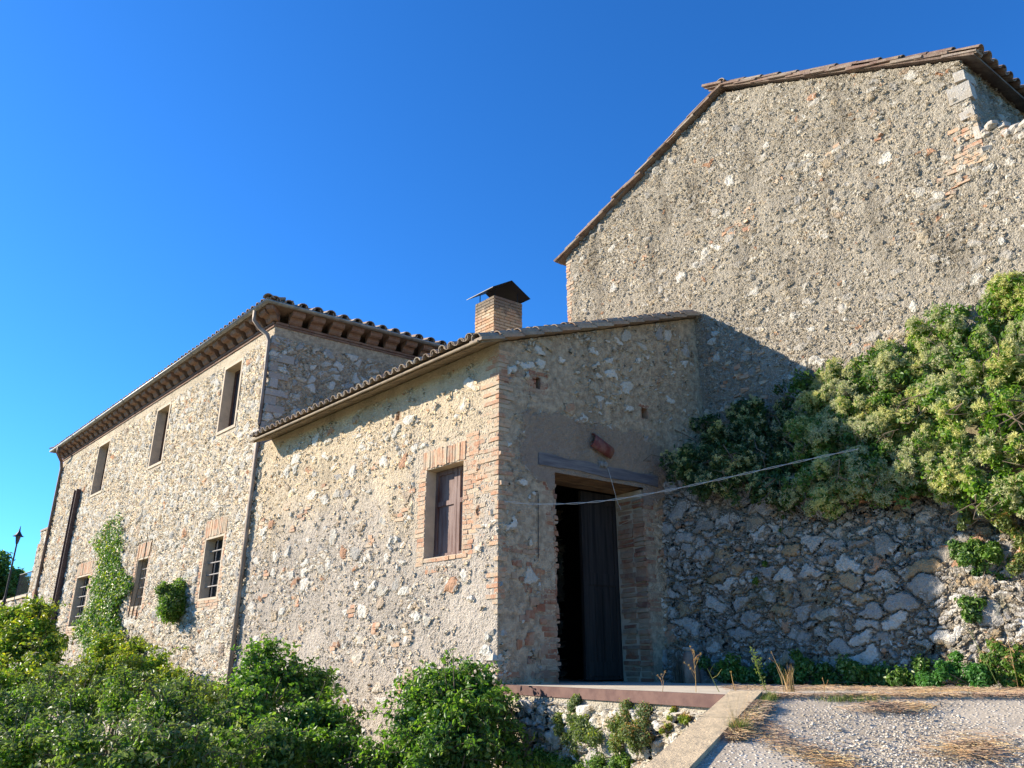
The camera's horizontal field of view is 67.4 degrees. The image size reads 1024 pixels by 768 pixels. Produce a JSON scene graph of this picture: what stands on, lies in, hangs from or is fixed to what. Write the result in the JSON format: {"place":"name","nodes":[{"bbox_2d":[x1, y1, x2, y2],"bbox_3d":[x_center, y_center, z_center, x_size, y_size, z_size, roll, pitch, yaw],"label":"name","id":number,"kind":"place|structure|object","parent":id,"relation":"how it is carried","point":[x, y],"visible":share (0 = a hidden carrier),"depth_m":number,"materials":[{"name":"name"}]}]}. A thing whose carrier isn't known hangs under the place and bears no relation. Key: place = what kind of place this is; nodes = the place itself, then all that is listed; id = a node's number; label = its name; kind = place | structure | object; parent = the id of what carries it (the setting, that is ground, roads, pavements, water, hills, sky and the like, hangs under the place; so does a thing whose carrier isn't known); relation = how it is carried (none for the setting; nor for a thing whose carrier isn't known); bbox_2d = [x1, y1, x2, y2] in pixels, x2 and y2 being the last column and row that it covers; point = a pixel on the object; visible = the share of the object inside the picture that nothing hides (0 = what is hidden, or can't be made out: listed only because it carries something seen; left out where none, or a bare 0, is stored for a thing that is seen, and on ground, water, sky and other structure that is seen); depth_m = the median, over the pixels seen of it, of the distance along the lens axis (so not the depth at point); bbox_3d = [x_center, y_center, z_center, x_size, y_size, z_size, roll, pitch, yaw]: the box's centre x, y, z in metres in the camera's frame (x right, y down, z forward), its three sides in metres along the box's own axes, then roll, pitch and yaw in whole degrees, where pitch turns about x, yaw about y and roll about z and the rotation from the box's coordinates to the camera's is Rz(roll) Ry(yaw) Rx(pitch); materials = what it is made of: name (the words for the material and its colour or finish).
{"place":"outdoors","nodes":[
{"label":"outdoors","id":0,"kind":"place"},
{"bbox_2d":[48,744,201,767],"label":"ground","id":1,"kind":"structure","parent":0,"point":[100,752],"depth_m":16.47,"materials":[{"name":"soil"}]},
{"bbox_2d":[0,549,30,600],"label":"tree","id":2,"kind":"object","parent":1,"relation":"on","point":[5,563],"visible":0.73,"depth_m":42.30,"materials":[{"name":"green plant"}]},
{"bbox_2d":[0,527,47,668],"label":"garden wall","id":3,"kind":"structure","parent":1,"relation":"on","point":[16,600],"depth_m":29.38,"materials":[{"name":"paint"}]},
{"bbox_2d":[1,526,23,607],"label":"street lamp","id":4,"kind":"object","parent":3,"relation":"on","point":[18,535],"visible":0.94,"depth_m":30.91,"materials":[{"name":"black metal"}]},
{"bbox_2d":[15,571,31,596],"bbox_3d":[-19.359,7.990,30.724,0.048,1.050,3.449,18,-27,-40],"label":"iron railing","id":5,"kind":"object","parent":3,"relation":"on","point":[22,583],"visible":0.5,"depth_m":31.29,"materials":[{"name":"black metal"}]},
{"bbox_2d":[0,594,86,718],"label":"shrub","id":6,"kind":"object","parent":1,"relation":"on","point":[29,629],"visible":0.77,"depth_m":15.77,"materials":[{"name":"green plant"}]},
{"bbox_2d":[61,630,231,748],"bbox_3d":[-7.731,6.142,15.601,2.527,2.460,8.840,17,-26,-38],"label":"bush","id":7,"kind":"object","parent":1,"relation":"on","point":[103,656],"visible":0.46,"depth_m":16.25,"materials":[{"name":"green plant"}]},
{"bbox_2d":[0,660,293,767],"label":"bramble","id":8,"kind":"object","parent":1,"relation":"on","point":[32,735],"visible":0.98,"depth_m":7.34,"materials":[{"name":"green plant"}]},
{"bbox_2d":[19,293,446,748],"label":"stone house","id":9,"kind":"structure","parent":1,"relation":"on","point":[170,453],"depth_m":18.57,"materials":[{"name":"stone"}]},
{"bbox_2d":[49,489,80,624],"bbox_3d":[-14.617,6.731,24.688,0.142,6.758,0.324,18,-27,-40],"label":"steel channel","id":10,"kind":"object","parent":9,"relation":"attached to","point":[66,548],"visible":0.64,"depth_m":25.11,"materials":[{"name":"metal"}]},
{"bbox_2d":[65,560,93,634],"bbox_3d":[-12.980,6.489,23.266,0.266,2.122,1.946,18,-27,-40],"label":"window","id":11,"kind":"structure","parent":9,"relation":"in","point":[84,568],"depth_m":23.52,"materials":[{"name":"brick"}]},
{"bbox_2d":[100,448,108,489],"bbox_3d":[-13.110,2.782,24.982,0.054,1.618,1.079,18,-27,-40],"label":"window","id":12,"kind":"structure","parent":9,"relation":"in","point":[107,448],"depth_m":25.35,"materials":[{"name":"brown wood"}]},
{"bbox_2d":[70,512,154,668],"bbox_3d":[-11.078,6.038,20.801,0.451,5.392,5.106,18,-27,-40],"label":"ivy","id":13,"kind":"object","parent":9,"relation":"attached to","point":[109,590],"visible":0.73,"depth_m":21.02,"materials":[{"name":"green plant"}]},
{"bbox_2d":[127,541,152,616],"bbox_3d":[-9.485,5.040,19.833,0.263,1.854,1.433,18,-27,-40],"label":"window","id":14,"kind":"structure","parent":9,"relation":"in","point":[142,547],"depth_m":19.92,"materials":[{"name":"brick"}]},
{"bbox_2d":[159,412,168,460],"bbox_3d":[-9.577,1.485,21.450,0.054,1.619,0.922,18,-27,-40],"label":"window","id":15,"kind":"structure","parent":9,"relation":"in","point":[164,432],"depth_m":21.75,"materials":[{"name":"brown wood"}]},
{"bbox_2d":[151,577,189,625],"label":"caper bush","id":16,"kind":"object","parent":9,"relation":"attached to","point":[172,600],"visible":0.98,"depth_m":17.09,"materials":[{"name":"green plant"}]},
{"bbox_2d":[193,516,227,610],"bbox_3d":[-6.463,3.928,16.812,0.264,1.966,1.562,18,-27,-40],"label":"window","id":17,"kind":"structure","parent":9,"relation":"in","point":[217,526],"depth_m":16.93,"materials":[{"name":"brick"}]},
{"bbox_2d":[228,369,240,426],"bbox_3d":[-6.499,0.354,18.373,0.054,1.589,0.904,18,-27,-40],"label":"window","id":18,"kind":"structure","parent":9,"relation":"in","point":[237,374],"depth_m":18.64,"materials":[{"name":"brown wood"}]},
{"bbox_2d":[211,632,381,767],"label":"leafy bush","id":19,"kind":"object","parent":1,"relation":"on","point":[320,730],"visible":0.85,"depth_m":9.49,"materials":[{"name":"green plant"}]},
{"bbox_2d":[332,648,548,767],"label":"round bush","id":20,"kind":"object","parent":1,"relation":"on","point":[447,717],"visible":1,"depth_m":8.23,"materials":[{"name":"green plant"}]},
{"bbox_2d":[236,310,704,767],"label":"stone outbuilding","id":21,"kind":"structure","parent":1,"relation":"on","point":[394,533],"depth_m":11.88,"materials":[{"name":"stone"}]},
{"bbox_2d":[467,280,529,332],"bbox_3d":[-0.270,-0.905,14.960,1.004,2.200,0.773,14,-24,-33],"label":"chimney","id":22,"kind":"object","parent":21,"relation":"on","point":[499,308],"visible":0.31,"depth_m":14.96,"materials":[{"name":"brick"}]},
{"bbox_2d":[578,491,623,679],"bbox_3d":[1.375,3.077,11.878,0.760,2.800,0.062,14,-24,-33],"label":"door leaf","id":23,"kind":"structure","parent":21,"relation":"in","point":[599,568],"depth_m":11.81,"materials":[{"name":"brown wood"}]},
{"bbox_2d":[506,448,858,504],"bbox_3d":[2.118,1.237,10.001,4.558,0.548,0.039,-4,-21,12],"label":"cable","id":24,"kind":"object","parent":21,"relation":"attached to","point":[674,488],"visible":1,"depth_m":9.97,"materials":[{"name":"grey metal"}]},
{"bbox_2d":[493,684,762,767],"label":"terrace wall","id":25,"kind":"structure","parent":1,"relation":"on","point":[694,741],"depth_m":6.90,"materials":[{"name":"stone"}]},
{"bbox_2d":[551,693,604,756],"bbox_3d":[0.755,3.440,7.768,0.444,0.582,0.974,7,-21,-19],"label":"wall weed","id":26,"kind":"object","parent":25,"relation":"attached to","point":[580,729],"depth_m":7.73,"materials":[{"name":"green plant"}]},
{"bbox_2d":[532,732,635,767],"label":"wall weed","id":27,"kind":"object","parent":25,"relation":"attached to","point":[596,761],"depth_m":7.50,"materials":[{"name":"green plant"}]},
{"bbox_2d":[605,698,655,754],"bbox_3d":[1.104,3.128,7.015,0.491,0.511,0.680,0,-20,0],"label":"wall weed","id":28,"kind":"object","parent":25,"relation":"attached to","point":[626,730],"depth_m":6.88,"materials":[{"name":"green plant"}]},
{"bbox_2d":[659,705,691,737],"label":"succulent plant","id":29,"kind":"object","parent":25,"relation":"attached to","point":[684,718],"depth_m":6.59,"materials":[{"name":"green plant"}]},
{"bbox_2d":[553,44,1023,442],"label":"gabled barn","id":30,"kind":"structure","parent":1,"relation":"on","point":[775,228],"depth_m":12.71,"materials":[{"name":"stone"}]},
{"bbox_2d":[0,0,1023,573],"label":"sky","id":31,"kind":"structure","parent":0,"point":[168,167],"materials":[{"name":"blue"}]},
{"bbox_2d":[509,678,1023,706],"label":"terrace","id":32,"kind":"structure","parent":0,"point":[708,688],"depth_m":8.81,"materials":[{"name":"concrete"}]},
{"bbox_2d":[668,646,683,682],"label":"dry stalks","id":33,"kind":"object","parent":32,"relation":"on","point":[678,676],"visible":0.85,"depth_m":10.61,"materials":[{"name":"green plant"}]},
{"bbox_2d":[682,647,700,682],"bbox_3d":[2.472,3.902,10.639,0.260,0.489,0.260,0,-20,0],"label":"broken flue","id":34,"kind":"object","parent":32,"relation":"on","point":[687,672],"visible":0.82,"depth_m":10.54,"materials":[{"name":"grey ceramic"}]},
{"bbox_2d":[685,646,701,686],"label":"dry weed","id":35,"kind":"object","parent":32,"relation":"on","point":[694,665],"visible":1,"depth_m":6.95,"materials":[{"name":"plant"}]},
{"bbox_2d":[750,646,766,691],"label":"dry weed","id":36,"kind":"object","parent":32,"relation":"on","point":[757,666],"visible":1,"depth_m":6.94,"materials":[{"name":"green plant"}]},
{"bbox_2d":[777,665,794,691],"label":"grass tuft","id":37,"kind":"object","parent":32,"relation":"on","point":[790,686],"visible":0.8,"depth_m":6.98,"materials":[{"name":"plant"}]},
{"bbox_2d":[697,648,935,686],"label":"undergrowth","id":38,"kind":"object","parent":32,"relation":"on","point":[853,673],"visible":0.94,"depth_m":9.33,"materials":[{"name":"green plant"}]},
{"bbox_2d":[660,462,1023,687],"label":"retaining wall","id":39,"kind":"structure","parent":32,"relation":"on","point":[865,582],"depth_m":9.83,"materials":[{"name":"stone"}]},
{"bbox_2d":[752,513,784,585],"bbox_3d":[3.543,2.278,10.582,0.588,0.962,0.215,-15,-25,34],"label":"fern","id":40,"kind":"object","parent":39,"relation":"attached to","point":[755,578],"visible":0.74,"depth_m":10.54,"materials":[{"name":"green plant"}]},
{"bbox_2d":[945,536,1016,623],"bbox_3d":[5.308,2.198,8.648,0.643,0.984,0.550,0,-20,0],"label":"fern","id":41,"kind":"object","parent":39,"relation":"attached to","point":[962,555],"visible":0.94,"depth_m":8.59,"materials":[{"name":"green plant"}]},
{"bbox_2d":[952,495,1023,530],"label":"shrub","id":42,"kind":"object","parent":39,"relation":"attached to","point":[964,517],"visible":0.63,"depth_m":8.81,"materials":[{"name":"green plant"}]},
{"bbox_2d":[990,512,1023,577],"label":"shrub","id":43,"kind":"object","parent":39,"relation":"attached to","point":[1006,524],"visible":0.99,"depth_m":8.41,"materials":[{"name":"green plant"}]},
{"bbox_2d":[914,650,992,687],"bbox_3d":[4.686,3.094,8.184,0.786,0.488,0.401,-17,-26,38],"label":"parsley plant","id":44,"kind":"object","parent":32,"relation":"on","point":[974,674],"visible":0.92,"depth_m":8.15,"materials":[{"name":"green plant"}]},
{"bbox_2d":[963,624,999,688],"bbox_3d":[4.378,2.536,7.174,0.240,0.630,0.061,-2,-20,5],"label":"dry weed","id":45,"kind":"object","parent":32,"relation":"on","point":[982,654],"visible":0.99,"depth_m":7.15,"materials":[{"name":"brown plant"}]},
{"bbox_2d":[978,636,1023,688],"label":"weed clump","id":46,"kind":"object","parent":32,"relation":"on","point":[1004,672],"visible":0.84,"depth_m":7.98,"materials":[{"name":"green plant"}]},
{"bbox_2d":[1002,636,1018,687],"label":"dry weed","id":47,"kind":"object","parent":32,"relation":"on","point":[1012,661],"visible":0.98,"depth_m":7.16,"materials":[{"name":"plant"}]},
{"bbox_2d":[672,339,1023,482],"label":"earth bank","id":48,"kind":"structure","parent":0,"point":[972,430],"depth_m":9.64,"materials":[{"name":"soil"}]},
{"bbox_2d":[643,379,808,547],"bbox_3d":[3.338,1.271,11.872,2.384,2.871,3.058,14,-25,-34],"label":"clematis","id":49,"kind":"object","parent":48,"relation":"on","point":[722,454],"visible":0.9,"depth_m":11.38,"materials":[{"name":"green plant"}]},
{"bbox_2d":[769,333,937,521],"bbox_3d":[4.793,0.544,10.637,2.299,2.867,2.717,-13,-24,31],"label":"clematis","id":50,"kind":"object","parent":48,"relation":"on","point":[827,421],"visible":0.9,"depth_m":10.10,"materials":[{"name":"green plant"}]},
{"bbox_2d":[898,270,1023,539],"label":"clematis","id":51,"kind":"object","parent":48,"relation":"on","point":[944,398],"visible":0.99,"depth_m":9.15,"materials":[{"name":"green plant"}]},
{"bbox_2d":[953,119,1023,342],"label":"ruined wall","id":52,"kind":"structure","parent":48,"relation":"on","point":[1003,147],"depth_m":10.43,"materials":[{"name":"stone"}]},
{"bbox_2d":[695,698,1023,767],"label":"gravel ramp","id":53,"kind":"structure","parent":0,"point":[1006,712],"depth_m":5.11,"materials":[{"name":"grey gravel"}]},
{"bbox_2d":[717,691,761,730],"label":"grass tuft","id":54,"kind":"object","parent":53,"relation":"on","point":[740,725],"visible":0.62,"depth_m":5.01,"materials":[{"name":"plant"}]},
{"bbox_2d":[745,691,779,715],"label":"grass tuft","id":55,"kind":"object","parent":53,"relation":"on","point":[770,696],"visible":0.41,"depth_m":5.82,"materials":[{"name":"green plant"}]},
{"bbox_2d":[808,693,874,701],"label":"grass tuft","id":56,"kind":"object","parent":53,"relation":"on","point":[837,699],"visible":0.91,"depth_m":5.84,"materials":[{"name":"beige plant"}]},
{"bbox_2d":[824,693,893,701],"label":"grass tuft","id":57,"kind":"object","parent":53,"relation":"on","point":[866,698],"visible":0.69,"depth_m":5.84,"materials":[{"name":"beige plant"}]},
{"bbox_2d":[764,709,1023,767],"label":"pebbles","id":58,"kind":"object","parent":53,"relation":"on","point":[879,741],"visible":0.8,"depth_m":4.76,"materials":[{"name":"grey gravel"}]},
{"bbox_2d":[718,684,1023,767],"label":"pine needles","id":59,"kind":"object","parent":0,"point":[973,748],"visible":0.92,"depth_m":5.29,"materials":[{"name":"brown plant"}]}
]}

